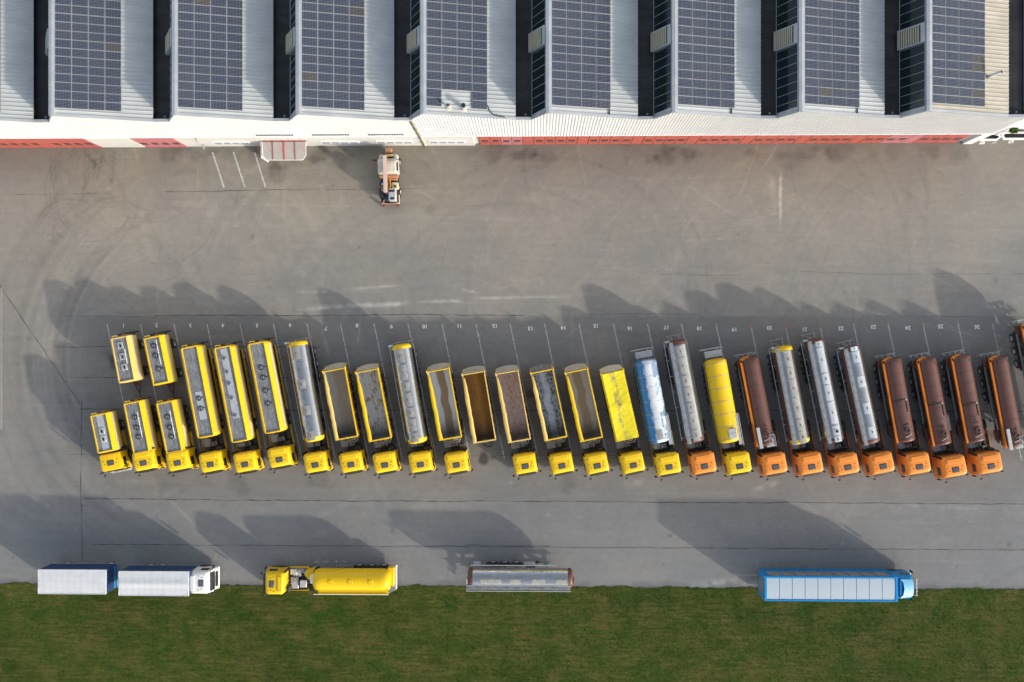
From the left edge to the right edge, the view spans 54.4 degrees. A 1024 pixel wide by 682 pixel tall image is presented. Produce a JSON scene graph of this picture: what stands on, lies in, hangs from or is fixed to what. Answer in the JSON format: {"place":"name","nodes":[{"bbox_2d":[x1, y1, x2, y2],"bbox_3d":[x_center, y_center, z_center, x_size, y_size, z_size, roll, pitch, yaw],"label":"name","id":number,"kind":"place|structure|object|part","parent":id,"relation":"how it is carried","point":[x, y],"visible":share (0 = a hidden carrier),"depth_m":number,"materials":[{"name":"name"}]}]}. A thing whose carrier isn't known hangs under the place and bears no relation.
{"place":"outdoors","nodes":[
{"label":"outdoors","id":0,"kind":"place"},
{"bbox_2d":[0,0,1023,589],"bbox_3d":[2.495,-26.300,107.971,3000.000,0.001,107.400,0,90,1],"label":"asphalt yard","id":1,"kind":"structure","parent":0,"point":[320,242],"depth_m":108.03,"materials":[{"name":"grey asphalt"}]},
{"bbox_2d":[0,287,1,429],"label":"kerb","id":2,"kind":"structure","parent":1,"relation":"on","point":[0,358],"depth_m":109.21,"materials":[{"name":"concrete"}]},
{"bbox_2d":[38,562,120,593],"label":"box trailer","id":3,"kind":"object","parent":1,"relation":"on","point":[76,578],"visible":1,"depth_m":105.11,"materials":[{"name":"metal"}]},
{"bbox_2d":[90,408,132,476],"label":"fuel lorry","id":4,"kind":"object","parent":1,"relation":"on","point":[107,427],"visible":1,"depth_m":106.11,"materials":[{"name":"yellow paint"}]},
{"bbox_2d":[107,324,123,403],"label":"parking line","id":5,"kind":"object","parent":1,"relation":"on","point":[114,362],"visible":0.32,"depth_m":109.03,"materials":[{"name":"white paint"}]},
{"bbox_2d":[110,331,148,396],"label":"drawbar trailer","id":6,"kind":"object","parent":1,"relation":"on","point":[129,367],"visible":1,"depth_m":105.68,"materials":[{"name":"metal"}]},
{"bbox_2d":[123,396,165,475],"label":"fuel lorry","id":7,"kind":"object","parent":1,"relation":"on","point":[148,454],"visible":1,"depth_m":105.65,"materials":[{"name":"yellow paint"}]},
{"bbox_2d":[140,324,156,402],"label":"parking line","id":8,"kind":"object","parent":1,"relation":"on","point":[143,338],"visible":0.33,"depth_m":108.96,"materials":[{"name":"white paint"}]},
{"bbox_2d":[143,330,181,397],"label":"drawbar trailer","id":9,"kind":"object","parent":1,"relation":"on","point":[159,347],"visible":1,"depth_m":105.60,"materials":[{"name":"metal"}]},
{"bbox_2d":[118,564,219,595],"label":"box truck","id":10,"kind":"object","parent":1,"relation":"on","point":[160,580],"visible":1,"depth_m":104.92,"materials":[{"name":"metal"}]},
{"bbox_2d":[156,396,198,475],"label":"fuel lorry","id":11,"kind":"object","parent":1,"relation":"on","point":[180,452],"visible":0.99,"depth_m":105.56,"materials":[{"name":"yellow paint"}]},
{"bbox_2d":[173,324,200,451],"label":"parking line","id":12,"kind":"object","parent":1,"relation":"on","point":[183,370],"visible":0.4,"depth_m":108.86,"materials":[{"name":"white paint"}]},
{"bbox_2d":[180,341,230,477],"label":"fuel tanker","id":13,"kind":"object","parent":1,"relation":"on","point":[199,372],"visible":1,"depth_m":105.45,"materials":[{"name":"yellow paint"}]},
{"bbox_2d":[212,152,224,186],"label":"parking line","id":14,"kind":"object","parent":1,"relation":"on","point":[218,169],"visible":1,"depth_m":108.77,"materials":[{"name":"white paint"}]},
{"bbox_2d":[207,324,233,451],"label":"parking line","id":15,"kind":"object","parent":1,"relation":"on","point":[217,372],"visible":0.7,"depth_m":108.77,"materials":[{"name":"white paint"}]},
{"bbox_2d":[214,341,264,477],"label":"fuel tanker","id":16,"kind":"object","parent":1,"relation":"on","point":[233,376],"visible":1,"depth_m":105.33,"materials":[{"name":"yellow paint"}]},
{"bbox_2d":[233,152,245,186],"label":"parking line","id":17,"kind":"object","parent":1,"relation":"on","point":[239,169],"visible":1,"depth_m":108.71,"materials":[{"name":"white paint"}]},
{"bbox_2d":[240,324,268,457],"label":"parking line","id":18,"kind":"object","parent":1,"relation":"on","point":[254,393],"visible":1,"depth_m":108.67,"materials":[{"name":"white paint"}]},
{"bbox_2d":[254,152,265,186],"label":"parking line","id":19,"kind":"object","parent":1,"relation":"on","point":[259,169],"visible":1,"depth_m":108.66,"materials":[{"name":"white paint"}]},
{"bbox_2d":[247,337,298,472],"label":"fuel tanker","id":20,"kind":"object","parent":1,"relation":"on","point":[267,373],"visible":1,"depth_m":105.26,"materials":[{"name":"yellow paint"}]},
{"bbox_2d":[273,324,301,457],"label":"parking line","id":21,"kind":"object","parent":1,"relation":"on","point":[287,391],"visible":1,"depth_m":108.59,"materials":[{"name":"white paint"}]},
{"bbox_2d":[284,336,333,477],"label":"silver tanker","id":22,"kind":"object","parent":1,"relation":"on","point":[313,425],"visible":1,"depth_m":105.29,"materials":[{"name":"yellow paint"}]},
{"bbox_2d":[307,324,334,456],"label":"parking line","id":23,"kind":"object","parent":1,"relation":"on","point":[324,405],"visible":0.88,"depth_m":108.49,"materials":[{"name":"white paint"}]},
{"bbox_2d":[261,564,396,595],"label":"gas tanker","id":24,"kind":"object","parent":1,"relation":"on","point":[368,579],"visible":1,"depth_m":105.39,"materials":[{"name":"paint"}]},
{"bbox_2d":[322,363,368,477],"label":"dump truck","id":25,"kind":"object","parent":1,"relation":"on","point":[341,399],"visible":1,"depth_m":106.89,"materials":[{"name":"yellow paint"}]},
{"bbox_2d":[340,324,368,457],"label":"parking line","id":26,"kind":"object","parent":1,"relation":"on","point":[355,393],"visible":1,"depth_m":108.42,"materials":[{"name":"white paint"}]},
{"bbox_2d":[355,363,402,478],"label":"dump truck","id":27,"kind":"object","parent":1,"relation":"on","point":[373,393],"visible":1,"depth_m":106.81,"materials":[{"name":"yellow paint"}]},
{"bbox_2d":[373,148,401,206],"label":"crane truck","id":28,"kind":"object","parent":1,"relation":"on","point":[388,163],"visible":1,"depth_m":106.52,"materials":[{"name":"metal"}]},
{"bbox_2d":[374,324,402,457],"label":"parking line","id":29,"kind":"object","parent":1,"relation":"on","point":[387,389],"visible":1,"depth_m":108.34,"materials":[{"name":"white paint"}]},
{"bbox_2d":[388,339,437,477],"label":"silver tanker","id":30,"kind":"object","parent":1,"relation":"on","point":[407,369],"visible":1,"depth_m":105.00,"materials":[{"name":"yellow paint"}]},
{"bbox_2d":[408,324,436,457],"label":"parking line","id":31,"kind":"object","parent":1,"relation":"on","point":[425,404],"visible":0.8,"depth_m":108.24,"materials":[{"name":"white paint"}]},
{"bbox_2d":[426,363,472,478],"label":"dump truck","id":32,"kind":"object","parent":1,"relation":"on","point":[445,407],"visible":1,"depth_m":106.67,"materials":[{"name":"yellow paint"}]},
{"bbox_2d":[442,324,470,457],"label":"parking line","id":33,"kind":"object","parent":1,"relation":"on","point":[456,391],"visible":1,"depth_m":108.16,"materials":[{"name":"white paint"}]},
{"bbox_2d":[461,366,495,446],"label":"dump trailer","id":34,"kind":"object","parent":1,"relation":"on","point":[478,399],"visible":1,"depth_m":106.76,"materials":[{"name":"metal"}]},
{"bbox_2d":[476,324,504,457],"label":"parking line","id":35,"kind":"object","parent":1,"relation":"on","point":[489,387],"visible":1,"depth_m":108.08,"materials":[{"name":"white paint"}]},
{"bbox_2d":[0,188,1023,561],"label":"asphalt joints","id":36,"kind":"object","parent":1,"relation":"on","point":[392,410],"visible":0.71,"depth_m":108.29,"materials":[{"name":"black asphalt"}]},
{"bbox_2d":[0,0,1023,148],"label":"depot hall","id":37,"kind":"structure","parent":1,"relation":"on","point":[156,73],"depth_m":94.32,"materials":[{"name":"beige paint"}]},
{"bbox_2d":[256,134,297,137],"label":"louvre window","id":38,"kind":"structure","parent":37,"relation":"in","point":[259,135],"depth_m":102.57,"materials":[{"name":"metal"}]},
{"bbox_2d":[254,138,305,161],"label":"entrance canopy","id":39,"kind":"object","parent":37,"relation":"attached to","point":[283,150],"visible":1,"depth_m":105.68,"materials":[{"name":"white metal"}]},
{"bbox_2d":[312,134,351,137],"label":"louvre window","id":40,"kind":"structure","parent":37,"relation":"in","point":[315,135],"depth_m":102.42,"materials":[{"name":"metal"}]},
{"bbox_2d":[368,133,406,136],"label":"louvre window","id":41,"kind":"structure","parent":37,"relation":"in","point":[374,134],"depth_m":101.92,"materials":[{"name":"metal"}]},
{"bbox_2d":[495,365,540,479],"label":"dump truck","id":42,"kind":"object","parent":1,"relation":"on","point":[513,408],"visible":1,"depth_m":106.49,"materials":[{"name":"yellow paint"}]},
{"bbox_2d":[466,561,575,591],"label":"silver tank trailer","id":43,"kind":"object","parent":1,"relation":"on","point":[530,576],"visible":1,"depth_m":104.70,"materials":[{"name":"metal"}]},
{"bbox_2d":[510,324,538,457],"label":"parking line","id":44,"kind":"object","parent":1,"relation":"on","point":[523,389],"visible":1,"depth_m":108.00,"materials":[{"name":"white paint"}]},
{"bbox_2d":[530,364,577,478],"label":"dump truck","id":45,"kind":"object","parent":1,"relation":"on","point":[548,404],"visible":1,"depth_m":106.36,"materials":[{"name":"yellow paint"}]},
{"bbox_2d":[544,324,572,457],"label":"parking line","id":46,"kind":"object","parent":1,"relation":"on","point":[557,386],"visible":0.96,"depth_m":107.91,"materials":[{"name":"white paint"}]},
{"bbox_2d":[564,363,612,479],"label":"dump truck","id":47,"kind":"object","parent":1,"relation":"on","point":[582,401],"visible":1,"depth_m":106.26,"materials":[{"name":"yellow paint"}]},
{"bbox_2d":[579,324,607,458],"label":"parking line","id":48,"kind":"object","parent":1,"relation":"on","point":[592,387],"visible":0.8,"depth_m":107.83,"materials":[{"name":"white paint"}]},
{"bbox_2d":[599,364,648,478],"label":"dump truck","id":49,"kind":"object","parent":1,"relation":"on","point":[618,404],"visible":1,"depth_m":104.65,"materials":[{"name":"yellow paint"}]},
{"bbox_2d":[613,324,639,446],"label":"parking line","id":50,"kind":"object","parent":1,"relation":"on","point":[622,366],"visible":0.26,"depth_m":107.76,"materials":[{"name":"white paint"}]},
{"bbox_2d":[631,347,683,480],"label":"food tanker","id":51,"kind":"object","parent":1,"relation":"on","point":[659,433],"visible":1,"depth_m":104.53,"materials":[{"name":"yellow paint"}]},
{"bbox_2d":[647,324,673,447],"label":"parking line","id":52,"kind":"object","parent":1,"relation":"on","point":[654,358],"visible":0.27,"depth_m":107.67,"materials":[{"name":"white paint"}]},
{"bbox_2d":[661,333,718,479],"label":"silver tanker","id":53,"kind":"object","parent":1,"relation":"on","point":[701,462],"visible":1,"depth_m":104.24,"materials":[{"name":"orange paint"}]},
{"bbox_2d":[681,324,707,446],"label":"parking line","id":54,"kind":"object","parent":1,"relation":"on","point":[684,339],"visible":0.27,"depth_m":107.59,"materials":[{"name":"white paint"}]},
{"bbox_2d":[699,346,753,479],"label":"tanker","id":55,"kind":"object","parent":1,"relation":"on","point":[720,400],"visible":1,"depth_m":104.38,"materials":[{"name":"yellow paint"}]},
{"bbox_2d":[716,324,742,446],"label":"parking line","id":56,"kind":"object","parent":1,"relation":"on","point":[721,349],"visible":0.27,"depth_m":107.51,"materials":[{"name":"white paint"}]},
{"bbox_2d":[734,351,789,479],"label":"brown tanker","id":57,"kind":"object","parent":1,"relation":"on","point":[762,428],"visible":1,"depth_m":104.32,"materials":[{"name":"orange paint"}]},
{"bbox_2d":[750,324,776,446],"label":"parking line","id":58,"kind":"object","parent":1,"relation":"on","point":[757,355],"visible":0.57,"depth_m":107.42,"materials":[{"name":"white paint"}]},
{"bbox_2d":[765,337,825,479],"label":"silver tanker","id":59,"kind":"object","parent":1,"relation":"on","point":[807,463],"visible":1,"depth_m":103.99,"materials":[{"name":"orange paint"}]},
{"bbox_2d":[784,323,811,446],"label":"parking line","id":60,"kind":"object","parent":1,"relation":"on","point":[788,340],"visible":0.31,"depth_m":107.34,"materials":[{"name":"white paint"}]},
{"bbox_2d":[796,331,861,480],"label":"silver tanker","id":61,"kind":"object","parent":1,"relation":"on","point":[843,462],"visible":1,"depth_m":103.91,"materials":[{"name":"orange paint"}]},
{"bbox_2d":[758,568,917,601],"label":"truck","id":62,"kind":"object","parent":1,"relation":"on","point":[830,584],"visible":1,"depth_m":103.32,"materials":[{"name":"blue paint"}]},
{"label":"tail door","id":63,"kind":"part","parent":62,"relation":"part of","materials":[{"name":"grey metal"}]},
{"bbox_2d":[832,339,896,479],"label":"silver tanker","id":64,"kind":"object","parent":1,"relation":"on","point":[866,428],"visible":1,"depth_m":103.84,"materials":[{"name":"orange paint"}]},
{"bbox_2d":[888,324,914,447],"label":"parking line","id":65,"kind":"object","parent":1,"relation":"on","point":[892,345],"visible":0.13,"depth_m":107.08,"materials":[{"name":"white paint"}]},
{"bbox_2d":[873,352,931,479],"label":"brown tanker","id":66,"kind":"object","parent":1,"relation":"on","point":[901,427],"visible":1,"depth_m":104.02,"materials":[{"name":"orange paint"}]},
{"bbox_2d":[923,324,949,449],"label":"parking line","id":67,"kind":"object","parent":1,"relation":"on","point":[927,343],"visible":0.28,"depth_m":107.00,"materials":[{"name":"white paint"}]},
{"bbox_2d":[907,352,968,482],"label":"brown tanker","id":68,"kind":"object","parent":1,"relation":"on","point":[937,434],"visible":1,"depth_m":103.94,"materials":[{"name":"orange paint"}]},
{"bbox_2d":[958,324,984,446],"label":"parking line","id":69,"kind":"object","parent":1,"relation":"on","point":[961,341],"visible":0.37,"depth_m":106.91,"materials":[{"name":"white paint"}]},
{"bbox_2d":[940,349,1003,479],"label":"brown tanker","id":70,"kind":"object","parent":1,"relation":"on","point":[971,427],"visible":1,"depth_m":103.88,"materials":[{"name":"orange paint"}]},
{"bbox_2d":[977,351,1023,449],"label":"brown tank trailer","id":71,"kind":"object","parent":1,"relation":"on","point":[1008,434],"visible":1,"depth_m":103.80,"materials":[{"name":"metal"}]},
{"bbox_2d":[995,127,1009,135],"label":"storage tank","id":72,"kind":"object","parent":1,"relation":"on","point":[1002,131],"visible":0.36,"depth_m":105.01,"materials":[{"name":"white paint"}]},
{"bbox_2d":[992,324,1021,459],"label":"parking line","id":73,"kind":"object","parent":1,"relation":"on","point":[999,355],"visible":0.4,"depth_m":106.82,"materials":[{"name":"white paint"}]},
{"bbox_2d":[1009,319,1023,375],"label":"brown tank trailer","id":74,"kind":"object","parent":1,"relation":"on","point":[1016,348],"visible":1,"depth_m":105.71,"materials":[{"name":"metal"}]},
{"bbox_2d":[1009,120,1023,128],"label":"annex building","id":75,"kind":"structure","parent":1,"relation":"on","point":[1019,125],"depth_m":104.87,"materials":[{"name":"metal"}]},
{"bbox_2d":[0,582,1023,681],"bbox_3d":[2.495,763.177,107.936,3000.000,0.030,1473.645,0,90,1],"label":"lawn","id":76,"kind":"structure","parent":0,"point":[469,674],"depth_m":107.98,"materials":[{"name":"green plant"}]},
{"bbox_2d":[979,133,1000,140],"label":"planter","id":77,"kind":"object","parent":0,"point":[993,137],"visible":0.55,"depth_m":106.60,"materials":[{"name":"white paint"}]},
{"bbox_2d":[1000,132,1023,139],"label":"planter","id":78,"kind":"object","parent":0,"point":[1012,136],"visible":0.94,"depth_m":106.55,"materials":[{"name":"white paint"}]},
{"label":"terrain","id":79,"kind":"structure","parent":0,"visible":0},
{"bbox_2d":[1009,127,1017,133],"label":"hedge","id":80,"kind":"object","parent":79,"relation":"on","point":[1013,130],"visible":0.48,"depth_m":106.02,"materials":[{"name":"green plant"}]}
]}

